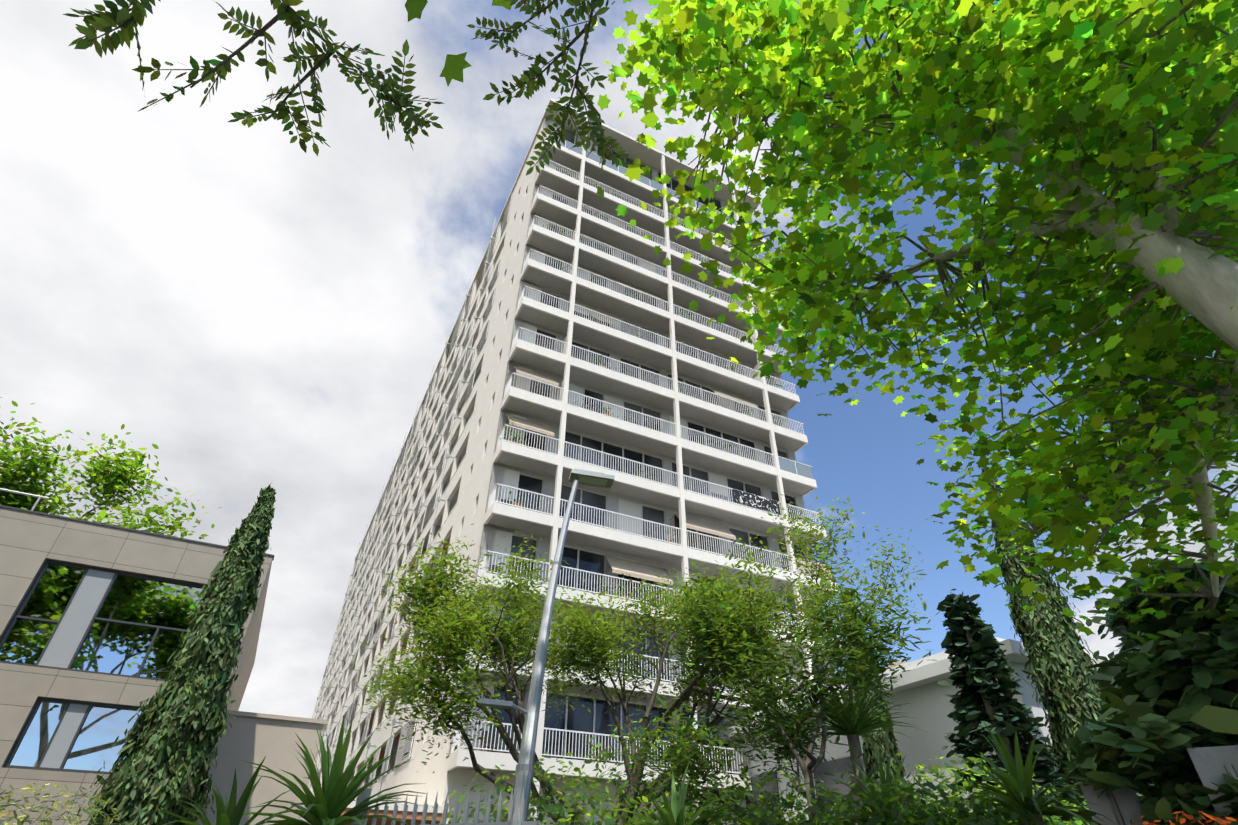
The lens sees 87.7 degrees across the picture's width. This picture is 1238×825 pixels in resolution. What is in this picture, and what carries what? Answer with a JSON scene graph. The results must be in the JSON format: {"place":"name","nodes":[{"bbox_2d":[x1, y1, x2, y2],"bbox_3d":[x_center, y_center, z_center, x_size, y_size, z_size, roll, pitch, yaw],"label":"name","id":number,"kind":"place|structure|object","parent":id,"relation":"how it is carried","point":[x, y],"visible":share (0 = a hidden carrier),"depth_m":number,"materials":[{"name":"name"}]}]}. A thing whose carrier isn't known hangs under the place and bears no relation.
{"place":"outdoors","nodes":[
{"label":"outdoors","id":0,"kind":"place"},
{"bbox_2d":[85,484,275,824],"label":"cypress","id":1,"kind":"object","parent":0,"point":[188,700],"depth_m":12.07,"materials":[{"name":"green plant"}]},
{"bbox_2d":[62,0,628,175],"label":"branches","id":2,"kind":"object","parent":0,"point":[105,21],"depth_m":3.47,"materials":[{"name":"green plant"}]},
{"bbox_2d":[301,218,495,819],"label":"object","id":3,"kind":"object","parent":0,"point":[412,545],"visible":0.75,"depth_m":54.19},
{"bbox_2d":[0,0,1237,718],"label":"sky","id":4,"kind":"structure","parent":0,"point":[255,309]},
{"bbox_2d":[353,488,929,824],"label":"jacaranda","id":5,"kind":"object","parent":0,"point":[456,609],"depth_m":11.94,"materials":[{"name":"green plant"}]},
{"label":"ground","id":6,"kind":"structure","parent":0,"visible":0},
{"bbox_2d":[0,397,47,475],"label":"tree","id":7,"kind":"object","parent":6,"relation":"on","point":[9,427],"visible":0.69,"depth_m":28.58,"materials":[{"name":"green plant"}]},
{"bbox_2d":[0,782,125,824],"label":"hedge","id":8,"kind":"object","parent":6,"relation":"on","point":[26,800],"visible":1,"depth_m":5.14,"materials":[{"name":"green plant"}]},
{"bbox_2d":[0,421,221,538],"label":"tree","id":9,"kind":"object","parent":6,"relation":"on","point":[117,477],"depth_m":28.30,"materials":[{"name":"green plant"}]},
{"bbox_2d":[0,507,272,824],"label":"building walls","id":10,"kind":"structure","parent":6,"relation":"on","point":[30,543],"depth_m":17.07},
{"bbox_2d":[0,488,48,510],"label":"railing","id":11,"kind":"object","parent":10,"relation":"on","point":[28,494],"visible":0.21,"depth_m":18.72,"materials":[{"name":"metal"}]},
{"bbox_2d":[38,569,114,767],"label":"building panels","id":12,"kind":"object","parent":10,"relation":"attached to","point":[65,641],"visible":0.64,"depth_m":16.72,"materials":[{"name":"grey metal"}]},
{"bbox_2d":[0,505,273,774],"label":"building frames","id":13,"kind":"structure","parent":10,"relation":"attached to","point":[2,639],"depth_m":16.80,"materials":[{"name":"grey metal"}]},
{"bbox_2d":[0,564,201,771],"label":"window glass","id":14,"kind":"object","parent":13,"relation":"in","point":[114,648],"visible":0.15,"depth_m":17.06,"materials":[{"name":"glass"}]},
{"bbox_2d":[151,756,298,824],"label":"yucca","id":15,"kind":"object","parent":6,"relation":"on","point":[230,812],"visible":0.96,"depth_m":5.20,"materials":[{"name":"green plant"}]},
{"bbox_2d":[196,710,328,824],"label":"beige annex","id":16,"kind":"object","parent":6,"relation":"on","point":[255,738],"visible":0.23,"depth_m":20.78,"materials":[{"name":"beige paint"}]},
{"bbox_2d":[211,716,427,824],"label":"yucca","id":17,"kind":"object","parent":6,"relation":"on","point":[332,799],"visible":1,"depth_m":5.63,"materials":[{"name":"green plant"}]},
{"bbox_2d":[351,787,538,824],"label":"white fence pickets","id":18,"kind":"object","parent":6,"relation":"on","point":[364,794],"visible":0.73,"depth_m":5.46,"materials":[{"name":"paint"}]},
{"bbox_2d":[441,803,552,824],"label":"shrub","id":19,"kind":"object","parent":6,"relation":"on","point":[483,821],"visible":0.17,"depth_m":12.70,"materials":[{"name":"green plant"}]},
{"bbox_2d":[478,469,614,824],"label":"street lamp","id":20,"kind":"object","parent":6,"relation":"on","point":[524,773],"visible":1,"depth_m":6.43,"materials":[{"name":"metal"}]},
{"bbox_2d":[578,475,607,485],"bbox_3d":[-0.450,1.135,10.708,0.500,0.028,0.200,8,-37,-9],"label":"street light lens","id":21,"kind":"object","parent":20,"relation":"attached to","point":[592,480],"visible":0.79,"depth_m":10.70,"materials":[{"name":"glass"}]},
{"bbox_2d":[300,98,840,824],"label":"tower walls","id":22,"kind":"structure","parent":6,"relation":"on","point":[472,480],"depth_m":35.37,"materials":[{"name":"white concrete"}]},
{"bbox_2d":[302,191,512,818],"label":"window shutters","id":23,"kind":"object","parent":22,"relation":"attached to","point":[429,509],"visible":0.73,"depth_m":50.47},
{"bbox_2d":[321,146,823,790],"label":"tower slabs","id":24,"kind":"structure","parent":22,"relation":"attached to","point":[605,302],"depth_m":36.45,"materials":[{"name":"white concrete"}]},
{"bbox_2d":[312,133,842,793],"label":"tower railings","id":25,"kind":"object","parent":24,"relation":"on","point":[638,371],"visible":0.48,"depth_m":33.04,"materials":[{"name":"white metal"}]},
{"bbox_2d":[733,489,780,513],"bbox_3d":[7.080,4.568,33.069,2.900,0.720,0.015,17,-40,-21],"label":"privacy screen","id":26,"kind":"object","parent":25,"relation":"attached to","point":[749,499],"visible":0.86,"depth_m":33.04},
{"bbox_2d":[493,365,753,693],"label":"tower plant pots","id":27,"kind":"object","parent":24,"relation":"on","point":[641,478],"visible":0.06,"depth_m":28.28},
{"bbox_2d":[499,140,800,693],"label":"tower balcony plants","id":28,"kind":"object","parent":27,"relation":"in","point":[599,360],"visible":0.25,"depth_m":33.08,"materials":[{"name":"green plant"}]},
{"bbox_2d":[480,499,811,772],"bbox_3d":[2.513,-0.991,35.431,16.887,36.938,0.643,17,-40,-21],"label":"tower balcony furniture","id":29,"kind":"object","parent":24,"relation":"on","point":[493,736],"visible":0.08,"depth_m":23.58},
{"bbox_2d":[506,254,831,584],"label":"tower awnings","id":30,"kind":"object","parent":24,"relation":"attached to","point":[636,570],"visible":0.79,"depth_m":30.91,"materials":[{"name":"beige fabric"}]},
{"bbox_2d":[548,134,827,689],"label":"tower glass balustrades","id":31,"kind":"object","parent":24,"relation":"on","point":[789,466],"visible":0.27,"depth_m":43.69,"materials":[{"name":"clear glass"}]},
{"bbox_2d":[550,140,756,665],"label":"tower blinds","id":32,"kind":"object","parent":22,"relation":"attached to","point":[629,508],"visible":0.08,"depth_m":33.56,"materials":[{"name":"white fabric"}]},
{"bbox_2d":[496,127,827,769],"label":"tower window frames","id":33,"kind":"structure","parent":22,"relation":"in","point":[603,554],"depth_m":33.27,"materials":[{"name":"white metal"}]},
{"bbox_2d":[487,127,824,773],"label":"tower glazing","id":34,"kind":"structure","parent":33,"relation":"in","point":[579,718],"depth_m":30.99,"materials":[{"name":"glass"}]},
{"bbox_2d":[493,783,652,824],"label":"hedge","id":35,"kind":"object","parent":6,"relation":"on","point":[550,807],"visible":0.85,"depth_m":6.96,"materials":[{"name":"green plant"}]},
{"bbox_2d":[426,752,766,824],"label":"shrub","id":36,"kind":"object","parent":6,"relation":"on","point":[501,787],"visible":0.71,"depth_m":8.04,"materials":[{"name":"green plant"}]},
{"bbox_2d":[607,760,746,824],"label":"yucca","id":37,"kind":"object","parent":6,"relation":"on","point":[672,814],"visible":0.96,"depth_m":6.29,"materials":[{"name":"green plant"}]},
{"bbox_2d":[527,711,857,824],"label":"shrub","id":38,"kind":"object","parent":6,"relation":"on","point":[790,799],"visible":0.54,"depth_m":9.73,"materials":[{"name":"green plant"}]},
{"bbox_2d":[679,798,797,824],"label":"hedge","id":39,"kind":"object","parent":6,"relation":"on","point":[741,819],"visible":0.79,"depth_m":6.46,"materials":[{"name":"green plant"}]},
{"bbox_2d":[585,550,940,824],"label":"tree","id":40,"kind":"object","parent":6,"relation":"on","point":[858,655],"depth_m":9.46,"materials":[{"name":"green plant"}]},
{"bbox_2d":[780,672,928,817],"bbox_3d":[3.776,6.508,9.909,2.283,5.001,2.208,1,-37,-1],"label":"fan palm","id":41,"kind":"object","parent":6,"relation":"on","point":[846,728],"depth_m":10.67,"materials":[{"name":"green plant"}]},
{"bbox_2d":[837,661,908,684],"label":"roof","id":42,"kind":"structure","parent":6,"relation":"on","point":[897,663],"depth_m":27.77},
{"bbox_2d":[845,590,916,822],"bbox_3d":[7.520,9.861,18.457,1.691,9.948,1.721,1,-37,-1],"label":"cypress","id":43,"kind":"object","parent":6,"relation":"on","point":[887,739],"depth_m":18.29,"materials":[{"name":"green plant"}]},
{"bbox_2d":[816,745,947,824],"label":"yucca","id":44,"kind":"object","parent":6,"relation":"on","point":[884,779],"visible":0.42,"depth_m":7.19,"materials":[{"name":"green plant"}]},
{"bbox_2d":[769,767,1012,824],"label":"hedge","id":45,"kind":"object","parent":6,"relation":"on","point":[873,820],"visible":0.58,"depth_m":6.53,"materials":[{"name":"green plant"}]},
{"bbox_2d":[753,777,1043,824],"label":"hedge","id":46,"kind":"object","parent":6,"relation":"on","point":[984,804],"visible":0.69,"depth_m":6.17,"materials":[{"name":"green plant"}]},
{"bbox_2d":[814,753,1011,821],"bbox_3d":[4.872,8.798,12.014,6.119,3.934,6.778,1,-37,-1],"label":"shrub","id":47,"kind":"object","parent":6,"relation":"on","point":[894,774],"visible":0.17,"depth_m":11.62,"materials":[{"name":"green plant"}]},
{"bbox_2d":[718,637,1110,824],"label":"building walls","id":48,"kind":"structure","parent":6,"relation":"on","point":[921,691],"depth_m":19.00,"materials":[{"name":"white paint"}]},
{"bbox_2d":[745,752,862,818],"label":"building frames","id":49,"kind":"structure","parent":48,"relation":"in","point":[779,786],"depth_m":23.12,"materials":[{"name":"grey metal"}]},
{"bbox_2d":[745,754,865,817],"bbox_3d":[7.216,13.249,20.030,0.040,4.400,10.500,17,-40,-21],"label":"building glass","id":50,"kind":"object","parent":49,"relation":"in","point":[840,765],"visible":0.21,"depth_m":21.50,"materials":[{"name":"grey glass"}]},
{"bbox_2d":[595,0,1237,644],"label":"plane tree","id":51,"kind":"object","parent":6,"relation":"on","point":[1051,82],"depth_m":5.36,"materials":[{"name":"green plant"}]},
{"bbox_2d":[887,815,952,824],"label":"hedge","id":52,"kind":"object","parent":6,"relation":"on","point":[927,822],"visible":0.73,"depth_m":6.00,"materials":[{"name":"green plant"}]},
{"bbox_2d":[817,753,1093,824],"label":"shrub","id":53,"kind":"object","parent":6,"relation":"on","point":[932,770],"visible":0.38,"depth_m":9.26,"materials":[{"name":"green plant"}]},
{"bbox_2d":[888,802,1027,824],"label":"hedge","id":54,"kind":"object","parent":6,"relation":"on","point":[958,806],"visible":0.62,"depth_m":6.05,"materials":[{"name":"green plant"}]},
{"bbox_2d":[937,588,1086,824],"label":"conifer tree","id":55,"kind":"object","parent":6,"relation":"on","point":[966,714],"depth_m":13.77,"materials":[{"name":"green plant"}]},
{"bbox_2d":[948,721,1117,824],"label":"yucca","id":56,"kind":"object","parent":6,"relation":"on","point":[1016,781],"depth_m":6.28,"materials":[{"name":"green plant"}]},
{"bbox_2d":[981,469,1153,824],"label":"cypress","id":57,"kind":"object","parent":6,"relation":"on","point":[1067,657],"depth_m":14.84,"materials":[{"name":"green plant"}]},
{"bbox_2d":[1051,559,1237,824],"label":"shrub","id":58,"kind":"object","parent":6,"relation":"on","point":[1169,699],"depth_m":6.03,"materials":[{"name":"green plant"}]},
{"bbox_2d":[1079,745,1237,824],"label":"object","id":59,"kind":"object","parent":6,"relation":"on","point":[1120,805],"visible":0.71,"depth_m":5.58,"materials":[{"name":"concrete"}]},
{"bbox_2d":[1135,811,1237,824],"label":"flowers","id":60,"kind":"object","parent":6,"relation":"on","point":[1218,820],"visible":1,"depth_m":4.29,"materials":[{"name":"plant"}]},
{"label":"cedar limbs","id":61,"kind":"object","parent":6,"relation":"on","visible":0},
{"bbox_2d":[1074,556,1202,785],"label":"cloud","id":62,"kind":"structure","parent":61,"relation":"attached to","point":[1117,626],"depth_m":18.86,"materials":[{"name":"green plant"}]},
{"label":"pavement","id":63,"kind":"structure","parent":0,"visible":0},
{"bbox_2d":[405,0,511,85],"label":"leaves","id":64,"kind":"object","parent":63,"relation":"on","point":[454,66],"visible":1,"depth_m":5.15,"materials":[{"name":"green plant"}]}
]}

